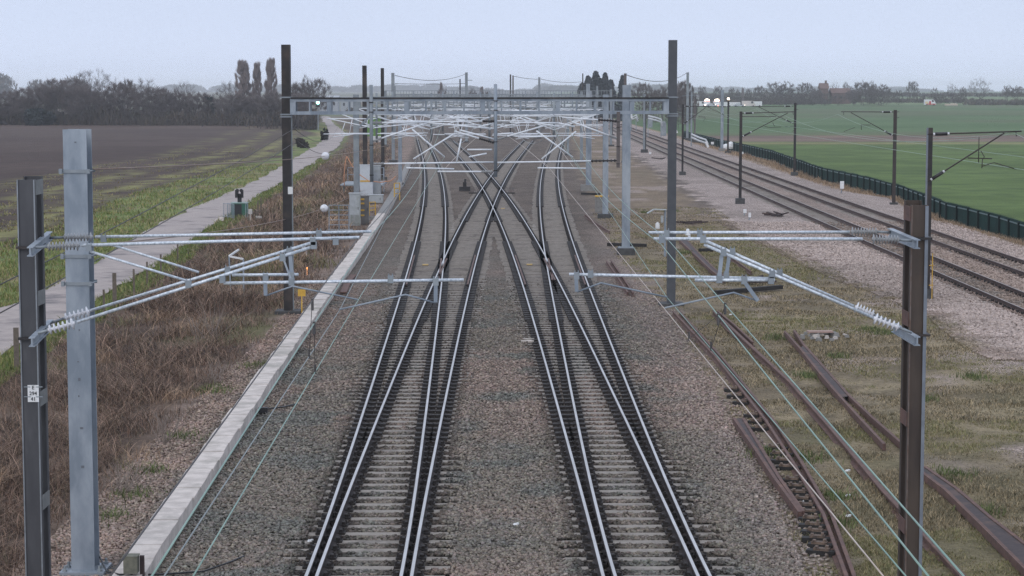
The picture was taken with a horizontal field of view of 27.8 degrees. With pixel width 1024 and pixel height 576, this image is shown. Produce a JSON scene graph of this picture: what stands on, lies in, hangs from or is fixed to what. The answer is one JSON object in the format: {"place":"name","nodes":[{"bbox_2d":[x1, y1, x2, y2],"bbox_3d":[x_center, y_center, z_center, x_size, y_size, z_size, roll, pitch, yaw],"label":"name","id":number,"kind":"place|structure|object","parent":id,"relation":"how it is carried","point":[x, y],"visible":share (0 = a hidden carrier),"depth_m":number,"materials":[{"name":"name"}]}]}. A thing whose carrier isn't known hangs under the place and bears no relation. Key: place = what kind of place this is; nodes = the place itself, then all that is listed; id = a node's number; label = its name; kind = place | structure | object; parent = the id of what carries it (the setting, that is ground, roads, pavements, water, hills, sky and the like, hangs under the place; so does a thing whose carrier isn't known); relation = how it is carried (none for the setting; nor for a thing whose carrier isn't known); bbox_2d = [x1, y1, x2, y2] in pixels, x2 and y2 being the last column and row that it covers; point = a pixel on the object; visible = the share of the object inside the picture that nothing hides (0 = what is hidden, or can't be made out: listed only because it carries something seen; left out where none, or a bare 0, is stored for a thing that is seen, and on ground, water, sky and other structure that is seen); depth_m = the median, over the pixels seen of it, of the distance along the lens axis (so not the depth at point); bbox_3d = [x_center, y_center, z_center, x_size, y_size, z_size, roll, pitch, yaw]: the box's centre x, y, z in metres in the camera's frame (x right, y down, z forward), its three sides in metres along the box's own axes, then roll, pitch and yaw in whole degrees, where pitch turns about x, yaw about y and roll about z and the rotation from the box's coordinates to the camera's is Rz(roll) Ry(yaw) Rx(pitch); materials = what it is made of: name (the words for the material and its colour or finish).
{"place":"outdoors","nodes":[
{"label":"outdoors","id":0,"kind":"place"},
{"bbox_2d":[0,163,279,306],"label":"verge grass","id":1,"kind":"structure","parent":0,"point":[8,296],"depth_m":130.34,"materials":[{"name":"plant"}]},
{"bbox_2d":[0,92,1023,575],"bbox_3d":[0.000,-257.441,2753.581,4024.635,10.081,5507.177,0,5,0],"label":"ground","id":2,"kind":"structure","parent":0,"point":[38,150],"depth_m":143.52,"materials":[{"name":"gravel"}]},
{"bbox_2d":[0,90,25,124],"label":"bare tree","id":3,"kind":"object","parent":2,"relation":"on","point":[5,106],"visible":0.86,"depth_m":508.34,"materials":[{"name":"plant"}]},
{"bbox_2d":[13,327,18,367],"bbox_3d":[-14.393,1.773,60.033,0.150,1.250,0.120,-1,6,-11],"label":"fence post","id":4,"kind":"object","parent":2,"relation":"on","point":[16,343],"visible":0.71,"depth_m":59.97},
{"bbox_2d":[6,85,57,117],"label":"bare tree","id":5,"kind":"object","parent":2,"relation":"on","point":[32,102],"visible":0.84,"depth_m":506.01,"materials":[{"name":"plant"}]},
{"bbox_2d":[23,108,57,125],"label":"evergreen tree","id":6,"kind":"object","parent":2,"relation":"on","point":[37,117],"visible":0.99,"depth_m":501.78,"materials":[{"name":"green plant"}]},
{"bbox_2d":[0,73,91,98],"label":"wood","id":7,"kind":"object","parent":2,"relation":"on","point":[5,82],"visible":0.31,"depth_m":1586.00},
{"bbox_2d":[34,77,92,124],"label":"bare tree","id":8,"kind":"object","parent":2,"relation":"on","point":[48,91],"visible":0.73,"depth_m":507.82,"materials":[{"name":"plant"}]},
{"bbox_2d":[58,83,102,123],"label":"bare tree","id":9,"kind":"object","parent":2,"relation":"on","point":[82,96],"visible":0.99,"depth_m":504.12,"materials":[{"name":"plant"}]},
{"bbox_2d":[53,129,116,575],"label":"column mast","id":10,"kind":"object","parent":2,"relation":"on","point":[77,170],"depth_m":33.37,"materials":[{"name":"metal"}]},
{"bbox_2d":[93,141,399,169],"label":"span cable","id":11,"kind":"object","parent":10,"relation":"attached to","point":[210,164],"visible":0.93,"depth_m":45.84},
{"bbox_2d":[73,69,121,106],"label":"bare tree","id":12,"kind":"object","parent":2,"relation":"on","point":[97,82],"visible":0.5,"depth_m":516.98,"materials":[{"name":"grey plant"}]},
{"bbox_2d":[88,82,140,124],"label":"bare tree","id":13,"kind":"object","parent":2,"relation":"on","point":[112,99],"visible":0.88,"depth_m":506.04,"materials":[{"name":"plant"}]},
{"bbox_2d":[122,553,144,575],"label":"junction box","id":14,"kind":"object","parent":2,"relation":"on","point":[130,563],"visible":0.95,"depth_m":32.29,"materials":[{"name":"grey paint"}]},
{"bbox_2d":[108,459,165,494],"bbox_3d":[-7.316,3.748,40.526,1.232,0.713,0.908,0,5,0],"label":"bare shrub","id":15,"kind":"object","parent":2,"relation":"on","point":[125,484],"visible":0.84,"depth_m":40.46,"materials":[{"name":"brown plant"}]},
{"bbox_2d":[0,148,293,243],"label":"field weeds","id":16,"kind":"object","parent":2,"relation":"on","point":[11,227],"visible":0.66,"depth_m":169.02,"materials":[{"name":"green plant"}]},
{"bbox_2d":[0,103,306,125],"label":"woodland brush","id":17,"kind":"object","parent":2,"relation":"on","point":[137,118],"visible":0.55,"depth_m":502.50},
{"bbox_2d":[133,87,177,121],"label":"bare tree","id":18,"kind":"object","parent":2,"relation":"on","point":[160,106],"visible":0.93,"depth_m":504.39,"materials":[{"name":"plant"}]},
{"bbox_2d":[0,284,311,575],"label":"brown scrub","id":19,"kind":"object","parent":2,"relation":"on","point":[111,389],"visible":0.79,"depth_m":54.94,"materials":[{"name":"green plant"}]},
{"bbox_2d":[0,156,330,383],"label":"lane edge grass","id":20,"kind":"structure","parent":2,"relation":"on","point":[127,286],"depth_m":91.39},
{"bbox_2d":[145,411,188,443],"bbox_3d":[-7.661,3.152,46.211,0.908,0.824,0.951,-3,6,-28],"label":"bare shrub","id":21,"kind":"object","parent":2,"relation":"on","point":[165,441],"visible":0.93,"depth_m":46.20,"materials":[{"name":"brown plant"}]},
{"bbox_2d":[0,116,344,354],"bbox_3d":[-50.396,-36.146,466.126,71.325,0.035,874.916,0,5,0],"label":"lane","id":22,"kind":"structure","parent":2,"relation":"on","point":[193,220],"depth_m":111.30,"materials":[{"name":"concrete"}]},
{"bbox_2d":[164,90,194,120],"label":"bare tree","id":23,"kind":"object","parent":2,"relation":"on","point":[181,98],"visible":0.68,"depth_m":507.99,"materials":[{"name":"plant"}]},
{"bbox_2d":[182,92,223,121],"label":"bare tree","id":24,"kind":"object","parent":2,"relation":"on","point":[197,106],"visible":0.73,"depth_m":506.21,"materials":[{"name":"plant"}]},
{"bbox_2d":[196,301,260,336],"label":"bare shrub","id":25,"kind":"object","parent":2,"relation":"on","point":[218,322],"visible":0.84,"depth_m":66.28,"materials":[{"name":"brown plant"}]},
{"bbox_2d":[213,94,255,121],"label":"bare tree","id":26,"kind":"object","parent":2,"relation":"on","point":[233,100],"visible":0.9,"depth_m":500.91,"materials":[{"name":"plant"}]},
{"bbox_2d":[16,176,463,575],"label":"battened mast","id":27,"kind":"object","parent":2,"relation":"on","point":[34,240],"visible":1,"depth_m":28.18,"materials":[{"name":"grey metal"}]},
{"bbox_2d":[109,125,431,575],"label":"overhead line","id":28,"kind":"object","parent":27,"relation":"hanging from","point":[177,484],"visible":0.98,"depth_m":15.92,"materials":[{"name":"metal"}]},
{"bbox_2d":[151,128,443,575],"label":"overhead line","id":29,"kind":"object","parent":27,"relation":"hanging from","point":[212,481],"visible":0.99,"depth_m":16.29,"materials":[{"name":"metal"}]},
{"bbox_2d":[231,189,248,216],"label":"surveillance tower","id":30,"kind":"structure","parent":2,"relation":"on","point":[239,204],"depth_m":133.75,"materials":[{"name":"metal"}]},
{"bbox_2d":[234,58,251,119],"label":"poplar","id":31,"kind":"object","parent":2,"relation":"on","point":[243,68],"visible":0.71,"depth_m":506.52,"materials":[{"name":"grey plant"}]},
{"bbox_2d":[238,93,272,119],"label":"bare tree","id":32,"kind":"object","parent":2,"relation":"on","point":[254,105],"visible":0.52,"depth_m":500.95,"materials":[{"name":"plant"}]},
{"bbox_2d":[251,61,261,99],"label":"poplar","id":33,"kind":"object","parent":2,"relation":"on","point":[256,74],"visible":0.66,"depth_m":506.97,"materials":[{"name":"grey plant"}]},
{"bbox_2d":[112,139,404,313],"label":"brown scrub","id":34,"kind":"object","parent":2,"relation":"on","point":[209,264],"visible":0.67,"depth_m":103.99,"materials":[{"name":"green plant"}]},
{"bbox_2d":[112,162,410,575],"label":"cable trough","id":35,"kind":"object","parent":2,"relation":"on","point":[157,537],"visible":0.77,"depth_m":46.03,"materials":[{"name":"concrete"}]},
{"bbox_2d":[202,108,321,129],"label":"hedge brush","id":36,"kind":"object","parent":2,"relation":"on","point":[304,122],"visible":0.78,"depth_m":444.80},
{"bbox_2d":[253,91,281,125],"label":"bare tree","id":37,"kind":"object","parent":2,"relation":"on","point":[270,105],"visible":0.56,"depth_m":496.56,"materials":[{"name":"plant"}]},
{"bbox_2d":[263,57,277,99],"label":"poplar","id":38,"kind":"object","parent":2,"relation":"on","point":[270,69],"visible":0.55,"depth_m":506.85,"materials":[{"name":"grey plant"}]},
{"bbox_2d":[291,76,333,109],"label":"bare tree","id":39,"kind":"object","parent":2,"relation":"on","point":[296,87],"visible":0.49,"depth_m":496.42,"materials":[{"name":"grey plant"}]},
{"bbox_2d":[124,82,552,95],"bbox_3d":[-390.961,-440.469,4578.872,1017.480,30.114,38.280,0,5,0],"label":"wood","id":40,"kind":"object","parent":2,"relation":"on","point":[430,86],"visible":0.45,"depth_m":4567.84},
{"bbox_2d":[348,193,360,225],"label":"equipment cabinet","id":41,"kind":"object","parent":2,"relation":"on","point":[354,208],"visible":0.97,"depth_m":121.16,"materials":[{"name":"metal"}]},
{"bbox_2d":[361,195,369,224],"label":"equipment cabinet","id":42,"kind":"object","parent":2,"relation":"on","point":[364,209],"visible":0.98,"depth_m":122.33,"materials":[{"name":"metal"}]},
{"bbox_2d":[359,165,372,194],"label":"equipment cabinet","id":43,"kind":"object","parent":2,"relation":"on","point":[366,186],"visible":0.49,"depth_m":154.69,"materials":[{"name":"metal"}]},
{"bbox_2d":[373,165,380,193],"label":"equipment cabinet","id":44,"kind":"object","parent":2,"relation":"on","point":[377,178],"visible":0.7,"depth_m":155.85,"materials":[{"name":"metal"}]},
{"bbox_2d":[381,68,386,179],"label":"mast","id":45,"kind":"object","parent":2,"relation":"on","point":[382,128],"visible":0.61,"depth_m":186.03,"materials":[{"name":"metal"}]},
{"bbox_2d":[283,239,491,575],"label":"railway turnout","id":46,"kind":"object","parent":2,"relation":"on","point":[440,257],"visible":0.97,"depth_m":49.82,"materials":[{"name":"metal"}]},
{"bbox_2d":[398,115,404,184],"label":"mast","id":47,"kind":"object","parent":2,"relation":"on","point":[400,158],"visible":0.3,"depth_m":174.39,"materials":[{"name":"metal"}]},
{"bbox_2d":[13,276,838,575],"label":"ballast","id":48,"kind":"structure","parent":2,"relation":"on","point":[258,543],"depth_m":42.73,"materials":[{"name":"gravel"}]},
{"bbox_2d":[99,555,244,574],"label":"ground cable","id":49,"kind":"object","parent":48,"relation":"on","point":[211,568],"visible":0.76,"depth_m":33.53,"materials":[{"name":"black plastic"}]},
{"bbox_2d":[406,118,454,242],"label":"railway track","id":50,"kind":"structure","parent":2,"relation":"on","point":[433,214],"depth_m":145.54,"materials":[{"name":"gravel"}]},
{"bbox_2d":[327,93,612,218],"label":"gantry","id":51,"kind":"object","parent":2,"relation":"on","point":[356,133],"visible":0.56,"depth_m":128.20,"materials":[{"name":"metal"}]},
{"bbox_2d":[352,65,602,184],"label":"gantry","id":52,"kind":"object","parent":2,"relation":"on","point":[364,81],"visible":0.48,"depth_m":163.98,"materials":[{"name":"metal"}]},
{"bbox_2d":[275,40,683,314],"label":"gantry","id":53,"kind":"object","parent":2,"relation":"on","point":[289,105],"visible":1,"depth_m":73.84,"materials":[{"name":"metal"}]},
{"bbox_2d":[0,128,294,284],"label":"stay wire","id":54,"kind":"object","parent":53,"relation":"attached to","point":[154,206],"visible":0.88,"depth_m":44.84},
{"bbox_2d":[0,142,294,313],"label":"stay wire","id":55,"kind":"object","parent":53,"relation":"attached to","point":[153,227],"visible":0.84,"depth_m":45.67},
{"bbox_2d":[544,128,928,575],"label":"overhead line","id":56,"kind":"object","parent":53,"relation":"hanging from","point":[854,484],"visible":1,"depth_m":16.16,"materials":[{"name":"grey metal"}]},
{"bbox_2d":[389,73,585,162],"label":"gantry","id":57,"kind":"object","parent":2,"relation":"on","point":[467,105],"visible":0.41,"depth_m":230.70,"materials":[{"name":"metal"}]},
{"bbox_2d":[442,140,537,242],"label":"diamond crossing","id":58,"kind":"object","parent":2,"relation":"on","point":[489,196],"visible":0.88,"depth_m":141.97,"materials":[{"name":"metal"}]},
{"bbox_2d":[384,89,613,146],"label":"gantry","id":59,"kind":"object","parent":2,"relation":"on","point":[385,116],"visible":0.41,"depth_m":298.33,"materials":[{"name":"metal"}]},
{"bbox_2d":[99,209,1005,534],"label":"green weeds","id":60,"kind":"object","parent":2,"relation":"on","point":[769,449],"visible":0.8,"depth_m":43.96,"materials":[{"name":"green plant"}]},
{"bbox_2d":[531,118,579,242],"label":"railway track","id":61,"kind":"structure","parent":2,"relation":"on","point":[553,220],"depth_m":145.58,"materials":[{"name":"metal"}]},
{"bbox_2d":[452,83,700,96],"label":"wood","id":62,"kind":"object","parent":2,"relation":"on","point":[576,87],"visible":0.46,"depth_m":3572.85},
{"bbox_2d":[581,84,594,190],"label":"mast","id":63,"kind":"object","parent":2,"relation":"on","point":[587,187],"visible":0.71,"depth_m":164.29,"materials":[{"name":"metal"}]},
{"bbox_2d":[590,71,602,117],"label":"poplar","id":64,"kind":"object","parent":2,"relation":"on","point":[594,80],"visible":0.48,"depth_m":636.17,"materials":[{"name":"grey plant"}]},
{"bbox_2d":[496,239,735,575],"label":"railway turnout","id":65,"kind":"object","parent":2,"relation":"on","point":[516,258],"visible":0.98,"depth_m":49.81,"materials":[{"name":"metal"}]},
{"bbox_2d":[617,85,634,254],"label":"mast","id":66,"kind":"object","parent":2,"relation":"on","point":[625,248],"visible":0.89,"depth_m":99.60,"materials":[{"name":"metal"}]},
{"bbox_2d":[631,82,654,117],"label":"bare tree","id":67,"kind":"object","parent":2,"relation":"on","point":[642,88],"visible":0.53,"depth_m":636.35,"materials":[{"name":"grey plant"}]},
{"bbox_2d":[641,94,661,152],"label":"mast","id":68,"kind":"object","parent":2,"relation":"on","point":[644,150],"visible":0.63,"depth_m":268.71,"materials":[{"name":"metal"}]},
{"bbox_2d":[447,86,919,91],"bbox_3d":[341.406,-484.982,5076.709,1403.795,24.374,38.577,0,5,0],"label":"wood","id":69,"kind":"object","parent":2,"relation":"on","point":[740,88],"visible":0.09,"depth_m":5065.92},
{"bbox_2d":[677,80,694,124],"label":"bare tree","id":70,"kind":"object","parent":2,"relation":"on","point":[682,83],"visible":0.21,"depth_m":477.21,"materials":[{"name":"plant"}]},
{"bbox_2d":[685,72,690,140],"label":"mast","id":71,"kind":"object","parent":2,"relation":"on","point":[687,95],"visible":0.93,"depth_m":344.26,"materials":[{"name":"metal"}]},
{"bbox_2d":[679,104,710,174],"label":"mast","id":72,"kind":"object","parent":2,"relation":"on","point":[681,172],"visible":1,"depth_m":195.82,"materials":[{"name":"metal"}]},
{"bbox_2d":[679,240,724,282],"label":"spare rail","id":73,"kind":"object","parent":2,"relation":"on","point":[687,245],"visible":0.78,"depth_m":96.39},
{"bbox_2d":[718,90,724,150],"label":"mast","id":74,"kind":"object","parent":2,"relation":"on","point":[721,148],"visible":0.96,"depth_m":275.69,"materials":[{"name":"metal"}]},
{"bbox_2d":[717,311,754,346],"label":"spare rail","id":75,"kind":"object","parent":2,"relation":"on","point":[740,332],"visible":0.78,"depth_m":67.58,"materials":[{"name":"metal"}]},
{"bbox_2d":[713,285,782,294],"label":"timber","id":76,"kind":"object","parent":2,"relation":"on","point":[754,289],"visible":0.86,"depth_m":81.12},
{"bbox_2d":[569,200,931,575],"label":"battened mast","id":77,"kind":"object","parent":2,"relation":"on","point":[913,237],"visible":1,"depth_m":28.21,"materials":[{"name":"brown metal"}]},
{"bbox_2d":[568,128,964,575],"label":"overhead line","id":78,"kind":"object","parent":77,"relation":"hanging from","point":[890,492],"visible":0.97,"depth_m":16.01,"materials":[{"name":"metal"}]},
{"bbox_2d":[672,311,848,575],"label":"spare rail","id":79,"kind":"object","parent":2,"relation":"on","point":[836,557],"visible":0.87,"depth_m":46.79,"materials":[{"name":"metal"}]},
{"bbox_2d":[735,111,793,203],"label":"mast","id":80,"kind":"object","parent":2,"relation":"on","point":[740,200],"visible":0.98,"depth_m":145.52,"materials":[{"name":"metal"}]},
{"bbox_2d":[678,311,855,575],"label":"spare rail","id":81,"kind":"object","parent":2,"relation":"on","point":[806,474],"visible":0.75,"depth_m":43.35,"materials":[{"name":"metal"}]},
{"bbox_2d":[732,418,804,518],"bbox_3d":[5.354,3.655,43.394,0.289,0.150,10.994,0,5,0],"label":"crossing nose","id":82,"kind":"object","parent":2,"relation":"on","point":[746,432],"visible":0.98,"depth_m":42.81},
{"bbox_2d":[754,103,797,175],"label":"mast","id":83,"kind":"object","parent":2,"relation":"on","point":[794,173],"visible":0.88,"depth_m":194.60,"materials":[{"name":"metal"}]},
{"bbox_2d":[636,102,1023,156],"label":"overhead line","id":84,"kind":"object","parent":83,"relation":"hanging from","point":[872,128],"visible":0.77,"depth_m":127.45,"materials":[{"name":"grey metal"}]},
{"bbox_2d":[763,82,795,100],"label":"bare tree","id":85,"kind":"object","parent":2,"relation":"on","point":[789,91],"visible":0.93,"depth_m":924.01,"materials":[{"name":"grey plant"}]},
{"bbox_2d":[724,386,837,557],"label":"old track panel","id":86,"kind":"structure","parent":2,"relation":"on","point":[820,545],"depth_m":39.46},
{"bbox_2d":[592,120,1023,314],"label":"railway track","id":87,"kind":"structure","parent":2,"relation":"on","point":[788,204],"depth_m":130.66,"materials":[{"name":"metal"}]},
{"bbox_2d":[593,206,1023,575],"bbox_3d":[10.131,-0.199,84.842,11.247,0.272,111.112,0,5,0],"label":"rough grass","id":88,"kind":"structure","parent":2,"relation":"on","point":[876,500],"depth_m":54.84,"materials":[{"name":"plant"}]},
{"bbox_2d":[598,117,1023,277],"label":"railway track","id":89,"kind":"structure","parent":2,"relation":"on","point":[780,181],"depth_m":135.57,"materials":[{"name":"metal"}]},
{"bbox_2d":[615,91,1023,96],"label":"field hedge","id":90,"kind":"object","parent":2,"relation":"on","point":[968,94],"visible":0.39,"depth_m":1307.17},
{"bbox_2d":[800,330,848,340],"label":"rubble heap","id":91,"kind":"object","parent":2,"relation":"on","point":[814,334],"visible":0.99,"depth_m":65.77,"materials":[{"name":"stone"}]},
{"bbox_2d":[711,311,965,575],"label":"spare rail","id":92,"kind":"object","parent":2,"relation":"on","point":[858,465],"visible":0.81,"depth_m":46.73,"materials":[{"name":"metal"}]},
{"bbox_2d":[784,330,899,449],"bbox_3d":[8.624,2.463,55.985,0.511,0.150,21.863,0,5,2],"label":"crossing nose","id":93,"kind":"object","parent":2,"relation":"on","point":[833,385],"visible":0.96,"depth_m":52.65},
{"bbox_2d":[683,97,1023,104],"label":"field hedge","id":94,"kind":"object","parent":2,"relation":"on","point":[909,100],"visible":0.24,"depth_m":987.79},
{"bbox_2d":[684,131,1023,240],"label":"palisade fence","id":95,"kind":"object","parent":2,"relation":"on","point":[987,221],"visible":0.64,"depth_m":153.60,"materials":[{"name":"metal"}]},
{"bbox_2d":[692,142,1023,246],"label":"dry grass","id":96,"kind":"structure","parent":2,"relation":"on","point":[789,170],"depth_m":173.45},
{"bbox_2d":[694,88,1023,91],"bbox_3d":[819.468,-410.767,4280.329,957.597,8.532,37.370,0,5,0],"label":"wood","id":97,"kind":"object","parent":2,"relation":"on","point":[892,90],"visible":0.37,"depth_m":4270.03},
{"bbox_2d":[847,90,879,104],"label":"thicket","id":98,"kind":"object","parent":2,"relation":"on","point":[866,93],"visible":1,"depth_m":900.74,"materials":[{"name":"grey plant"}]},
{"bbox_2d":[841,110,898,204],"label":"mast","id":99,"kind":"object","parent":2,"relation":"on","point":[894,202],"visible":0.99,"depth_m":144.52,"materials":[{"name":"metal"}]},
{"bbox_2d":[721,221,1023,360],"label":"ballast","id":100,"kind":"structure","parent":2,"relation":"on","point":[999,335],"depth_m":89.46,"materials":[{"name":"gravel"}]},
{"bbox_2d":[925,128,1021,299],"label":"mast","id":101,"kind":"object","parent":2,"relation":"on","point":[929,177],"visible":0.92,"depth_m":77.67,"materials":[{"name":"metal"}]},
{"bbox_2d":[618,105,1023,169],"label":"overhead line","id":102,"kind":"object","parent":101,"relation":"hanging from","point":[882,140],"visible":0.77,"depth_m":101.88,"materials":[{"name":"grey metal"}]},
{"bbox_2d":[924,466,1023,575],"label":"spare rail","id":103,"kind":"object","parent":2,"relation":"on","point":[1004,541],"visible":0.9,"depth_m":37.11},
{"bbox_2d":[962,100,1023,104],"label":"field hedge","id":104,"kind":"object","parent":2,"relation":"on","point":[1002,102],"visible":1,"depth_m":908.99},
{"bbox_2d":[0,0,1023,91],"label":"sky","id":105,"kind":"structure","parent":0,"point":[935,44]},
{"bbox_2d":[677,86,685,124],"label":"bare tree","id":106,"kind":"object","parent":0,"point":[679,95],"visible":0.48,"depth_m":467.62,"materials":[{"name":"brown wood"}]},
{"bbox_2d":[829,88,850,103],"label":"farm building","id":107,"kind":"structure","parent":0,"point":[835,91],"depth_m":956.21,"materials":[{"name":"brick"}]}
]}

